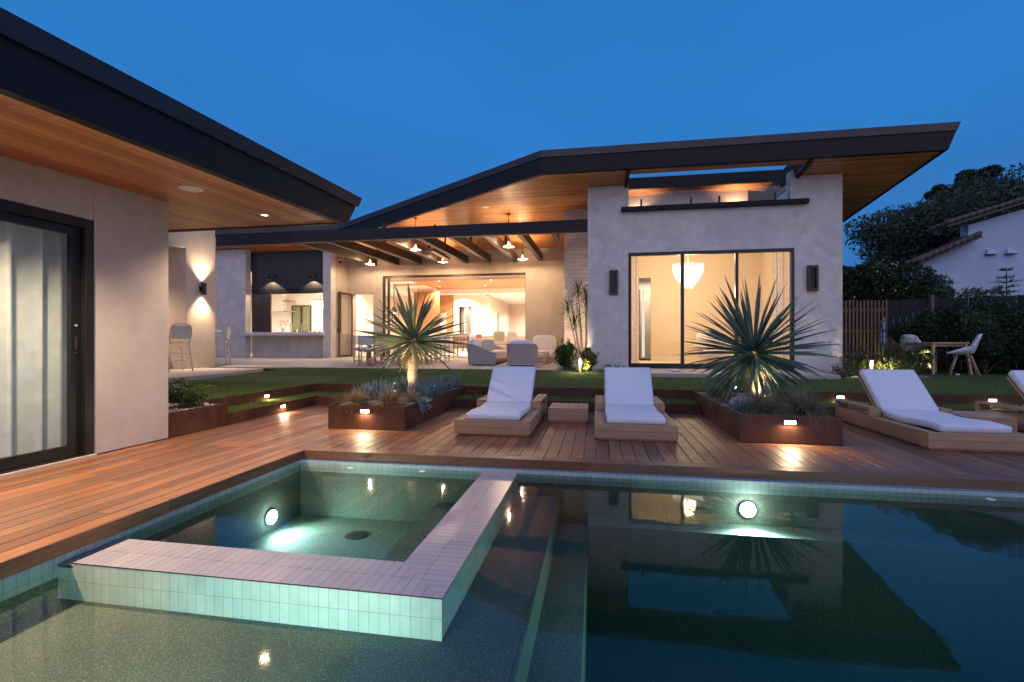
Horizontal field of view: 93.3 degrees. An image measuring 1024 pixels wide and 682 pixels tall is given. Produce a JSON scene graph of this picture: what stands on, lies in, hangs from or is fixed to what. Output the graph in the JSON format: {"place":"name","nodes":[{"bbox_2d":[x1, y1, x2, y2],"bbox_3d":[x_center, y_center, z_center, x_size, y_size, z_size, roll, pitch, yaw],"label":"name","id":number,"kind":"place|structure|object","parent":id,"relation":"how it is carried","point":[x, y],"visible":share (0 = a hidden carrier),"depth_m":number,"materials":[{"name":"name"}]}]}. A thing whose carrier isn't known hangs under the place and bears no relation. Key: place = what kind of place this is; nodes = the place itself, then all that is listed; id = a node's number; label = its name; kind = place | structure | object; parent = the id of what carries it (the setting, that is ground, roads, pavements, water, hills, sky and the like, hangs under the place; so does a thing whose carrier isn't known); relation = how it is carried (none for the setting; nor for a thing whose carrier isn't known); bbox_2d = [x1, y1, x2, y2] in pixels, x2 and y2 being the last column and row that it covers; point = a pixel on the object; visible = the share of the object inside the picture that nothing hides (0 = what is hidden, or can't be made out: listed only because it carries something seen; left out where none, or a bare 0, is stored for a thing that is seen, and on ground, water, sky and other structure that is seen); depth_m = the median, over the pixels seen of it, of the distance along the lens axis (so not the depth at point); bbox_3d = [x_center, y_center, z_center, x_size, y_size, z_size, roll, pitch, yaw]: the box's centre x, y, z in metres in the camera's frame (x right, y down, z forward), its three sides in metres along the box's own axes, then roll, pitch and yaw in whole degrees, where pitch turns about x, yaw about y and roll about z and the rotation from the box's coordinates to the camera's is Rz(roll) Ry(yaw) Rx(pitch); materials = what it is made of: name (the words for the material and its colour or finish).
{"place":"outdoors","nodes":[
{"label":"outdoors","id":0,"kind":"place"},
{"bbox_2d":[168,368,263,382],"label":"path","id":1,"kind":"structure","parent":0,"point":[197,374],"depth_m":10.87,"materials":[{"name":"concrete"}]},
{"bbox_2d":[168,323,192,371],"bbox_3d":[-7.904,0.146,11.388,0.551,1.127,0.530,0,0,32],"label":"bar stool","id":2,"kind":"object","parent":1,"relation":"on","point":[179,332],"visible":0.84,"depth_m":11.28,"materials":[{"name":"wicker"}]},
{"bbox_2d":[168,230,220,368],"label":"wall","id":3,"kind":"structure","parent":1,"relation":"on","point":[191,261],"depth_m":12.46,"materials":[{"name":"beige paint"}]},
{"bbox_2d":[340,388,456,405],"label":"gravel","id":4,"kind":"structure","parent":0,"point":[404,397],"depth_m":6.51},
{"bbox_2d":[215,357,583,370],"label":"patio","id":5,"kind":"structure","parent":0,"point":[347,362],"depth_m":14.71,"materials":[{"name":"concrete"}]},
{"bbox_2d":[215,327,230,364],"bbox_3d":[-8.634,0.146,14.276,0.551,1.127,0.530,0,0,-20],"label":"bar stool","id":6,"kind":"object","parent":5,"relation":"on","point":[228,331],"visible":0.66,"depth_m":14.19,"materials":[{"name":"wood"}]},
{"bbox_2d":[353,335,375,363],"bbox_3d":[-4.402,0.259,14.484,0.500,0.850,0.500,0,0,10],"label":"dining chair","id":7,"kind":"object","parent":5,"relation":"on","point":[355,339],"visible":0.43,"depth_m":14.30,"materials":[{"name":"wood"}]},
{"bbox_2d":[358,335,382,365],"bbox_3d":[-3.926,0.266,13.436,0.500,0.850,0.500,0,0,10],"label":"dining chair","id":8,"kind":"object","parent":5,"relation":"on","point":[362,340],"visible":0.68,"depth_m":13.22,"materials":[{"name":"brown wood"}]},
{"bbox_2d":[367,339,437,364],"bbox_3d":[-3.350,0.321,15.390,1.057,0.732,3.450,0,0,10],"label":"dining table","id":9,"kind":"object","parent":5,"relation":"on","point":[370,360],"visible":0.15,"depth_m":13.82,"materials":[{"name":"brown wood"}]},
{"bbox_2d":[466,343,506,364],"bbox_3d":[-0.671,0.365,14.842,0.912,0.592,2.646,0,0,10],"label":"woven sofa","id":10,"kind":"object","parent":5,"relation":"on","point":[479,355],"visible":0.76,"depth_m":13.61,"materials":[{"name":"wicker"}]},
{"bbox_2d":[481,340,494,350],"bbox_3d":[-0.700,0.127,14.055,0.400,0.340,0.140,0,0,-11],"label":"pillow","id":11,"kind":"object","parent":10,"relation":"on","point":[489,345],"visible":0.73,"depth_m":13.99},
{"bbox_2d":[506,340,537,365],"bbox_3d":[0.277,0.331,13.317,0.829,0.713,0.874,0,0,10],"label":"woven armchair","id":12,"kind":"object","parent":5,"relation":"on","point":[522,352],"visible":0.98,"depth_m":12.94,"materials":[{"name":"wicker"}]},
{"bbox_2d":[532,335,558,361],"bbox_3d":[1.040,0.244,15.678,0.884,0.863,0.941,0,0,10],"label":"patio armchair","id":13,"kind":"object","parent":5,"relation":"on","point":[548,343],"visible":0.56,"depth_m":15.89,"materials":[{"name":"beige fabric"}]},
{"bbox_2d":[555,278,587,365],"bbox_3d":[1.828,-0.511,13.381,1.411,2.568,0.954,0,0,10],"label":"dracaena","id":14,"kind":"object","parent":5,"relation":"on","point":[584,298],"visible":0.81,"depth_m":13.39,"materials":[{"name":"green plant"}]},
{"bbox_2d":[414,291,439,333],"bbox_3d":[-4.658,-1.039,26.410,1.454,3.322,0.100,0,0,10],"label":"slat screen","id":15,"kind":"object","parent":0,"point":[434,312],"visible":0.47,"depth_m":26.36,"materials":[{"name":"brown wood"}]},
{"bbox_2d":[97,343,893,458],"bbox_3d":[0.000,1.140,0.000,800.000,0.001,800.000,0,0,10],"label":"ground","id":16,"kind":"structure","parent":0,"point":[452,408],"depth_m":5.38,"materials":[{"name":"soil"}]},
{"bbox_2d":[0,7,361,477],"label":"pool house","id":17,"kind":"structure","parent":16,"relation":"on","point":[101,162],"depth_m":4.56,"materials":[{"name":"paint"}]},
{"bbox_2d":[0,221,66,457],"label":"curtain","id":18,"kind":"object","parent":17,"relation":"hanging from","point":[33,339],"visible":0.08,"depth_m":4.40,"materials":[{"name":"fabric"}]},
{"bbox_2d":[0,199,96,477],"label":"sliding door","id":19,"kind":"structure","parent":17,"relation":"in","point":[79,231],"depth_m":4.51,"materials":[{"name":"black metal"}]},
{"bbox_2d":[178,186,203,191],"bbox_3d":[-3.269,-1.548,4.925,0.220,0.008,0.220,0,0,10],"label":"ceiling speaker","id":20,"kind":"object","parent":17,"relation":"attached to","point":[191,188],"visible":1,"depth_m":4.91,"materials":[{"name":"white paint"}]},
{"bbox_2d":[0,405,1023,579],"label":"wooden deck","id":21,"kind":"structure","parent":16,"relation":"on","point":[50,513],"depth_m":4.43,"materials":[{"name":"wood"}]},
{"bbox_2d":[168,402,227,437],"bbox_3d":[-5.392,0.955,6.172,3.237,0.290,0.884,0,0,10],"label":"steel planter","id":22,"kind":"object","parent":21,"relation":"on","point":[189,421],"visible":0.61,"depth_m":5.85,"materials":[{"name":"metal"}]},
{"bbox_2d":[168,378,216,408],"bbox_3d":[-4.021,0.656,5.995,0.617,0.419,0.560,0,0,10],"label":"shrub","id":23,"kind":"object","parent":22,"relation":"in","point":[177,392],"visible":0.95,"depth_m":5.97,"materials":[{"name":"green plant"}]},
{"bbox_2d":[168,403,216,412],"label":"gravel","id":24,"kind":"structure","parent":22,"relation":"in","point":[171,408],"depth_m":6.01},
{"bbox_2d":[228,396,349,424],"bbox_3d":[-2.842,1.021,7.201,1.425,0.158,2.027,0,0,10],"label":"steel step edge","id":25,"kind":"object","parent":21,"relation":"on","point":[235,417],"visible":0.68,"depth_m":7.32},
{"bbox_2d":[328,387,463,430],"bbox_3d":[-1.583,0.950,7.306,1.015,0.296,2.657,0,0,10],"label":"steel planter","id":26,"kind":"object","parent":21,"relation":"on","point":[395,418],"visible":0.75,"depth_m":6.04,"materials":[{"name":"metal"}]},
{"bbox_2d":[338,385,375,412],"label":"ornamental grass","id":27,"kind":"object","parent":26,"relation":"in","point":[355,398],"depth_m":6.20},
{"bbox_2d":[351,377,404,401],"bbox_3d":[-1.899,0.686,6.946,0.575,0.292,0.898,0,0,10],"label":"chalk stick succulent","id":28,"kind":"object","parent":26,"relation":"in","point":[373,389],"visible":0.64,"depth_m":6.74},
{"bbox_2d":[369,385,411,405],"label":"ornamental grass","id":29,"kind":"object","parent":26,"relation":"in","point":[389,399],"depth_m":6.16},
{"bbox_2d":[384,374,429,393],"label":"chalk stick succulent","id":30,"kind":"object","parent":26,"relation":"in","point":[405,382],"visible":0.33,"depth_m":7.75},
{"bbox_2d":[354,282,467,396],"bbox_3d":[-1.417,-0.028,7.071,1.662,1.752,1.692,0,0,10],"label":"yucca","id":31,"kind":"object","parent":26,"relation":"in","point":[410,333],"visible":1,"depth_m":6.98,"materials":[{"name":"plant"}]},
{"bbox_2d":[400,386,424,403],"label":"ornamental grass","id":32,"kind":"object","parent":26,"relation":"in","point":[413,398],"depth_m":6.55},
{"bbox_2d":[415,396,432,412],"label":"chalk stick succulent","id":33,"kind":"object","parent":26,"relation":"in","point":[426,404],"visible":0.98,"depth_m":6.47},
{"bbox_2d":[408,376,442,398],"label":"chalk stick succulent","id":34,"kind":"object","parent":26,"relation":"in","point":[430,388],"visible":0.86,"depth_m":7.01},
{"bbox_2d":[422,374,461,392],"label":"chalk stick succulent","id":35,"kind":"object","parent":26,"relation":"in","point":[447,382],"visible":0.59,"depth_m":7.96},
{"bbox_2d":[454,366,546,436],"bbox_3d":[-0.074,0.733,6.517,0.900,0.729,1.930,0,0,10],"label":"sun lounger","id":36,"kind":"object","parent":21,"relation":"on","point":[507,405],"visible":1,"depth_m":6.26,"materials":[{"name":"fabric"}]},
{"bbox_2d":[548,403,588,422],"bbox_3d":[0.796,0.998,6.734,0.530,0.198,0.570,0,0,10],"label":"side table","id":37,"kind":"object","parent":21,"relation":"on","point":[568,413],"visible":1,"depth_m":6.47,"materials":[{"name":"brown wood"}]},
{"bbox_2d":[453,399,700,414],"bbox_3d":[0.930,1.021,7.559,3.843,0.158,0.012,0,0,10],"label":"steel step edge","id":38,"kind":"object","parent":21,"relation":"on","point":[677,408],"visible":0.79,"depth_m":7.49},
{"bbox_2d":[594,367,677,441],"bbox_3d":[1.516,0.733,6.237,0.900,0.729,1.930,0,0,10],"label":"sun lounger","id":39,"kind":"object","parent":21,"relation":"on","point":[629,406],"visible":1,"depth_m":5.99,"materials":[{"name":"fabric"}]},
{"bbox_2d":[693,390,841,444],"bbox_3d":[3.207,0.950,6.472,1.012,0.296,2.637,0,0,10],"label":"steel planter","id":40,"kind":"object","parent":21,"relation":"on","point":[767,428],"visible":0.68,"depth_m":5.21,"materials":[{"name":"metal"}]},
{"bbox_2d":[694,380,724,401],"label":"ornamental grass","id":41,"kind":"object","parent":40,"relation":"in","point":[715,392],"depth_m":7.12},
{"bbox_2d":[723,394,750,410],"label":"ornamental grass","id":42,"kind":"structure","parent":40,"relation":"in","point":[738,405],"depth_m":5.71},
{"bbox_2d":[672,275,842,409],"bbox_3d":[3.161,0.053,6.392,2.070,1.969,2.034,0,0,10],"label":"yucca","id":43,"kind":"object","parent":40,"relation":"in","point":[750,367],"visible":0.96,"depth_m":6.25,"materials":[{"name":"plant"}]},
{"bbox_2d":[725,385,791,415],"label":"ornamental grass","id":44,"kind":"object","parent":40,"relation":"in","point":[760,405],"depth_m":5.43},
{"bbox_2d":[771,383,838,424],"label":"ornamental grass","id":45,"kind":"object","parent":40,"relation":"in","point":[804,405],"depth_m":5.36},
{"bbox_2d":[835,369,1023,452],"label":"sun lounger","id":46,"kind":"object","parent":21,"relation":"on","point":[905,408],"visible":0.97,"depth_m":5.56,"materials":[{"name":"fabric"}]},
{"bbox_2d":[952,411,1017,431],"bbox_3d":[5.688,0.998,5.968,0.530,0.198,0.570,0,0,10],"label":"side table","id":47,"kind":"object","parent":21,"relation":"on","point":[1012,422],"visible":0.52,"depth_m":5.71,"materials":[{"name":"brown wood"}]},
{"bbox_2d":[975,370,1023,431],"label":"sun lounger","id":48,"kind":"object","parent":21,"relation":"on","point":[1015,379],"visible":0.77,"depth_m":6.10,"materials":[{"name":"brown wood"}]},
{"bbox_2d":[0,471,1023,681],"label":"pool basin","id":49,"kind":"object","parent":16,"relation":"in","point":[579,583],"visible":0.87,"depth_m":3.75,"materials":[{"name":"paint"}]},
{"bbox_2d":[0,460,300,601],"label":"waterline tile","id":50,"kind":"object","parent":49,"relation":"attached to","point":[23,581],"visible":0.67,"depth_m":3.23,"materials":[{"name":"tile"}]},
{"bbox_2d":[265,509,276,524],"bbox_3d":[-2.190,1.600,4.396,0.032,0.132,0.132,0,0,16],"label":"pool light","id":51,"kind":"object","parent":49,"relation":"attached to","point":[270,516],"visible":1,"depth_m":4.38,"materials":[{"name":"white paint"}]},
{"bbox_2d":[58,471,517,641],"bbox_3d":[-1.224,1.657,3.567,2.210,0.885,2.220,0,0,10],"label":"spa","id":52,"kind":"object","parent":49,"relation":"in","point":[414,580],"visible":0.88,"depth_m":2.61,"materials":[{"name":"tile"}]},
{"bbox_2d":[301,459,1023,507],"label":"waterline tile","id":53,"kind":"object","parent":49,"relation":"attached to","point":[934,495],"visible":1,"depth_m":4.20,"materials":[{"name":"tile"}]},
{"bbox_2d":[739,501,755,517],"bbox_3d":[2.005,1.434,4.112,0.132,0.133,0.045,0,0,10],"label":"pool light","id":54,"kind":"object","parent":49,"relation":"attached to","point":[747,509],"visible":1,"depth_m":4.10,"materials":[{"name":"white paint"}]},
{"bbox_2d":[228,391,1023,412],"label":"grass step","id":55,"kind":"object","parent":16,"relation":"on","point":[534,396],"depth_m":7.72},
{"bbox_2d":[201,383,1023,406],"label":"steel step edge","id":56,"kind":"object","parent":55,"relation":"on","point":[243,399],"visible":0.52,"depth_m":7.86,"materials":[{"name":"metal"}]},
{"bbox_2d":[923,184,958,205],"bbox_3d":[31.149,-5.129,35.078,2.459,12.459,1.658,0,0,-16],"label":"distant tree","id":57,"kind":"object","parent":16,"relation":"on","point":[934,189],"visible":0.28,"depth_m":34.83,"materials":[{"name":"green plant"}]},
{"bbox_2d":[901,196,1023,327],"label":"neighbour house","id":58,"kind":"structure","parent":16,"relation":"on","point":[963,260],"depth_m":22.45,"materials":[{"name":"paint"}]},
{"bbox_2d":[952,164,1003,185],"bbox_3d":[35.094,-6.027,36.713,2.842,14.255,2.631,0,0,10],"label":"distant tree","id":59,"kind":"object","parent":16,"relation":"on","point":[967,174],"visible":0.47,"depth_m":36.09,"materials":[{"name":"green plant"}]},
{"bbox_2d":[0,0,1023,492],"label":"sky","id":60,"kind":"structure","parent":0,"point":[388,102],"materials":[{"name":"blue"}]},
{"bbox_2d":[168,357,1019,399],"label":"lawn","id":61,"kind":"structure","parent":0,"point":[941,375],"depth_m":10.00,"materials":[{"name":"plant"}]},
{"bbox_2d":[215,121,960,372],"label":"house","id":62,"kind":"structure","parent":61,"relation":"on","point":[581,213],"depth_m":14.37,"materials":[{"name":"grey paint"}]},
{"bbox_2d":[269,292,322,331],"bbox_3d":[-8.497,-1.120,19.086,2.355,1.560,0.060,0,0,10],"label":"serving window","id":63,"kind":"structure","parent":62,"relation":"in","point":[270,294],"depth_m":19.25,"materials":[{"name":"brown metal"}]},
{"bbox_2d":[292,305,311,331],"bbox_3d":[-10.510,-1.120,24.155,1.050,1.320,0.066,0,0,10],"label":"kitchen window","id":64,"kind":"structure","parent":62,"relation":"in","point":[303,313],"depth_m":24.14,"materials":[{"name":"green glass"}]},
{"bbox_2d":[337,292,352,356],"bbox_3d":[-6.624,-0.635,19.200,0.095,2.550,0.860,0,0,18],"label":"glass door","id":65,"kind":"structure","parent":62,"relation":"attached to","point":[338,330],"depth_m":19.09,"materials":[{"name":"brown metal"}]},
{"bbox_2d":[429,224,449,259],"bbox_3d":[-2.445,-3.364,16.424,0.180,0.944,1.700,0,0,10],"label":"patio heater","id":66,"kind":"object","parent":62,"relation":"hanging from","point":[438,253],"visible":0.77,"depth_m":16.33,"materials":[{"name":"black metal"}]},
{"bbox_2d":[440,296,451,333],"bbox_3d":[-3.893,-0.999,28.062,0.886,3.242,0.080,0,0,10],"label":"wood panel","id":67,"kind":"object","parent":62,"relation":"on","point":[446,302],"visible":0.47,"depth_m":28.02,"materials":[{"name":"brown wood"}]},
{"bbox_2d":[453,334,468,356],"bbox_3d":[-1.978,0.162,19.566,0.670,0.920,0.650,0,0,10],"label":"slat chair","id":68,"kind":"object","parent":62,"relation":"on","point":[464,338],"visible":0.56,"depth_m":19.28,"materials":[{"name":"brown wood"}]},
{"bbox_2d":[482,336,524,348],"bbox_3d":[-0.408,0.157,20.431,1.900,0.770,0.900,0,0,10],"label":"white sofa","id":69,"kind":"object","parent":62,"relation":"on","point":[502,343],"visible":0.19,"depth_m":20.66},
{"bbox_2d":[493,331,504,340],"bbox_3d":[-0.542,-0.200,20.252,0.500,0.440,0.200,0,0,10],"label":"pillow","id":70,"kind":"object","parent":69,"relation":"on","point":[499,335],"visible":1,"depth_m":20.16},
{"bbox_2d":[609,270,617,293],"bbox_3d":[2.648,-1.532,12.606,0.220,0.625,0.089,0,0,10],"label":"wall lamp","id":71,"kind":"object","parent":62,"relation":"attached to","point":[613,281],"visible":1,"depth_m":12.58,"materials":[{"name":"brown metal"}]},
{"bbox_2d":[632,256,638,362],"bbox_3d":[3.316,-1.175,12.961,0.170,3.650,0.025,0,0,3],"label":"curtain","id":72,"kind":"object","parent":62,"relation":"hanging from","point":[635,309],"visible":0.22,"depth_m":12.96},
{"bbox_2d":[642,290,644,356],"bbox_3d":[4.896,-0.650,18.034,0.100,2.500,0.020,0,0,10],"label":"lit doorway","id":73,"kind":"structure","parent":62,"relation":"attached to","point":[643,323],"depth_m":18.02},
{"bbox_2d":[673,262,703,288],"bbox_3d":[5.279,-2.328,14.504,0.872,1.523,0.869,0,0,10],"label":"chandelier","id":74,"kind":"object","parent":62,"relation":"hanging from","point":[696,271],"visible":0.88,"depth_m":14.31,"materials":[{"name":"white glass"}]},
{"bbox_2d":[628,248,793,368],"bbox_3d":[4.996,-0.792,12.283,3.974,2.985,0.112,0,0,10],"label":"bedroom window","id":75,"kind":"structure","parent":62,"relation":"in","point":[736,252],"depth_m":12.34,"materials":[{"name":"black metal"}]},
{"bbox_2d":[693,331,730,358],"bbox_3d":[6.176,0.115,14.868,1.100,0.850,0.830,0,0,10],"label":"bedroom chair","id":76,"kind":"object","parent":62,"relation":"in","point":[707,356],"visible":0.24,"depth_m":14.77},
{"bbox_2d":[773,252,789,358],"bbox_3d":[6.886,-1.175,12.331,0.440,3.650,0.031,0,0,9],"label":"curtain","id":77,"kind":"object","parent":62,"relation":"hanging from","point":[781,265],"visible":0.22,"depth_m":12.34,"materials":[{"name":"fabric"}]},
{"bbox_2d":[807,265,818,290],"bbox_3d":[7.325,-1.532,11.782,0.235,0.625,0.089,0,0,10],"label":"wall lamp","id":78,"kind":"object","parent":62,"relation":"attached to","point":[812,277],"visible":1,"depth_m":11.76,"materials":[{"name":"brown metal"}]},
{"bbox_2d":[552,367,931,377],"bbox_3d":[5.375,0.744,12.202,8.450,0.088,3.700,0,0,10],"label":"gravel bed","id":79,"kind":"object","parent":61,"relation":"on","point":[856,376],"visible":0.21,"depth_m":11.04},
{"bbox_2d":[554,343,574,369],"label":"leafy shrub","id":80,"kind":"object","parent":79,"relation":"on","point":[560,350],"visible":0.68,"depth_m":11.91,"materials":[{"name":"green plant"}]},
{"bbox_2d":[549,338,580,369],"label":"leafy shrub","id":81,"kind":"object","parent":79,"relation":"on","point":[573,358],"visible":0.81,"depth_m":11.87,"materials":[{"name":"green plant"}]},
{"bbox_2d":[580,347,596,370],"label":"leafy shrub","id":82,"kind":"object","parent":79,"relation":"on","point":[585,359],"visible":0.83,"depth_m":11.86,"materials":[{"name":"green plant"}]},
{"bbox_2d":[579,347,600,369],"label":"leafy shrub","id":83,"kind":"object","parent":79,"relation":"on","point":[593,361],"visible":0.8,"depth_m":11.81,"materials":[{"name":"green plant"}]},
{"bbox_2d":[822,361,866,376],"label":"leafy shrub","id":84,"kind":"object","parent":79,"relation":"on","point":[846,368],"visible":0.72,"depth_m":10.69,"materials":[{"name":"green plant"}]},
{"bbox_2d":[839,354,876,375],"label":"leafy shrub","id":85,"kind":"object","parent":79,"relation":"on","point":[862,366],"visible":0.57,"depth_m":11.08,"materials":[{"name":"green plant"}]},
{"bbox_2d":[842,343,877,371],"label":"leafy shrub","id":86,"kind":"object","parent":79,"relation":"on","point":[858,359],"visible":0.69,"depth_m":11.61,"materials":[{"name":"green plant"}]},
{"bbox_2d":[853,330,895,367],"bbox_3d":[8.767,0.240,11.762,0.847,1.108,0.887,0,0,10],"label":"leafy shrub","id":87,"kind":"object","parent":79,"relation":"on","point":[871,352],"visible":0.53,"depth_m":11.74,"materials":[{"name":"green plant"}]},
{"bbox_2d":[867,354,907,369],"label":"leafy shrub","id":88,"kind":"object","parent":79,"relation":"on","point":[879,364],"visible":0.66,"depth_m":10.70,"materials":[{"name":"green plant"}]},
{"bbox_2d":[874,339,919,366],"bbox_3d":[9.197,0.346,11.566,0.841,0.895,0.776,0,0,-17],"label":"leafy shrub","id":89,"kind":"object","parent":79,"relation":"on","point":[903,355],"visible":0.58,"depth_m":11.51,"materials":[{"name":"green plant"}]},
{"bbox_2d":[883,360,919,370],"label":"leafy shrub","id":90,"kind":"object","parent":79,"relation":"on","point":[906,366],"visible":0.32,"depth_m":10.78,"materials":[{"name":"green plant"}]},
{"bbox_2d":[650,368,840,379],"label":"platform","id":91,"kind":"structure","parent":61,"relation":"on","point":[658,372],"depth_m":10.53,"materials":[{"name":"concrete"}]},
{"bbox_2d":[842,300,886,368],"bbox_3d":[9.527,-0.195,13.892,2.220,1.950,0.070,0,0,10],"label":"slatted fence","id":92,"kind":"object","parent":61,"relation":"on","point":[871,309],"visible":0.3,"depth_m":13.77,"materials":[{"name":"wood"}]},
{"bbox_2d":[842,259,939,321],"bbox_3d":[11.946,-0.863,16.384,3.647,3.926,2.947,0,0,10],"label":"orange tree","id":93,"kind":"object","parent":61,"relation":"on","point":[871,281],"visible":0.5,"depth_m":15.52,"materials":[{"name":"green plant"}]},
{"bbox_2d":[900,334,930,366],"bbox_3d":[10.646,0.315,12.777,0.613,0.974,0.566,0,0,-18],"label":"shell chair","id":94,"kind":"object","parent":61,"relation":"on","point":[908,338],"visible":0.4,"depth_m":12.65,"materials":[{"name":"white plastic"}]},
{"bbox_2d":[894,335,938,374],"bbox_3d":[9.578,0.326,11.425,0.797,0.936,0.898,0,0,-16],"label":"leafy shrub","id":95,"kind":"object","parent":61,"relation":"on","point":[923,364],"visible":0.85,"depth_m":11.35,"materials":[{"name":"green plant"}]},
{"bbox_2d":[887,305,965,369],"bbox_3d":[11.030,-0.079,12.829,1.578,1.766,0.981,0,0,0],"label":"hedge shrub","id":96,"kind":"object","parent":61,"relation":"on","point":[942,322],"visible":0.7,"depth_m":12.65,"materials":[{"name":"green plant"}]},
{"bbox_2d":[842,162,1023,268],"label":"tree","id":97,"kind":"object","parent":61,"relation":"on","point":[903,236],"visible":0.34,"depth_m":30.62,"materials":[{"name":"green plant"}]},
{"bbox_2d":[843,295,1023,371],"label":"board fence","id":98,"kind":"object","parent":61,"relation":"on","point":[915,307],"visible":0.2,"depth_m":13.48,"materials":[{"name":"wood"}]},
{"bbox_2d":[915,274,957,298],"bbox_3d":[14.331,-0.615,16.360,1.454,3.429,1.237,0,0,-21],"label":"garden tree","id":99,"kind":"object","parent":61,"relation":"on","point":[941,289],"visible":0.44,"depth_m":16.10,"materials":[{"name":"green plant"}]},
{"bbox_2d":[900,342,972,374],"bbox_3d":[10.460,0.417,11.986,0.997,0.773,1.013,0,0,-2],"label":"garden table","id":100,"kind":"object","parent":61,"relation":"on","point":[933,345],"visible":0.83,"depth_m":11.57,"materials":[{"name":"brown wood"}]},
{"bbox_2d":[946,333,982,376],"bbox_3d":[10.465,0.315,11.185,0.613,0.974,0.566,0,0,38],"label":"shell chair","id":101,"kind":"object","parent":61,"relation":"on","point":[971,348],"visible":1,"depth_m":11.09,"materials":[{"name":"white"}]},
{"bbox_2d":[949,285,1023,372],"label":"hedge shrub","id":102,"kind":"object","parent":61,"relation":"on","point":[1006,315],"visible":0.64,"depth_m":11.90,"materials":[{"name":"green plant"}]},
{"bbox_2d":[951,333,1023,373],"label":"hedge shrub","id":103,"kind":"object","parent":61,"relation":"on","point":[997,349],"visible":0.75,"depth_m":11.64,"materials":[{"name":"green plant"}]},
{"bbox_2d":[986,267,1022,300],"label":"conifer","id":104,"kind":"object","parent":61,"relation":"on","point":[1006,276],"visible":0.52,"depth_m":16.31,"materials":[{"name":"green plant"}]},
{"bbox_2d":[1008,294,1023,366],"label":"hedge shrub","id":105,"kind":"object","parent":61,"relation":"on","point":[1020,344],"visible":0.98,"depth_m":11.42,"materials":[{"name":"green plant"}]},
{"bbox_2d":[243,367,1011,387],"bbox_3d":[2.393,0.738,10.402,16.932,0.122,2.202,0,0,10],"label":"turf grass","id":106,"kind":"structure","parent":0,"point":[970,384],"depth_m":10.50,"materials":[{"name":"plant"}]},
{"bbox_2d":[698,392,832,416],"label":"gravel","id":107,"kind":"structure","parent":0,"point":[717,401],"depth_m":5.94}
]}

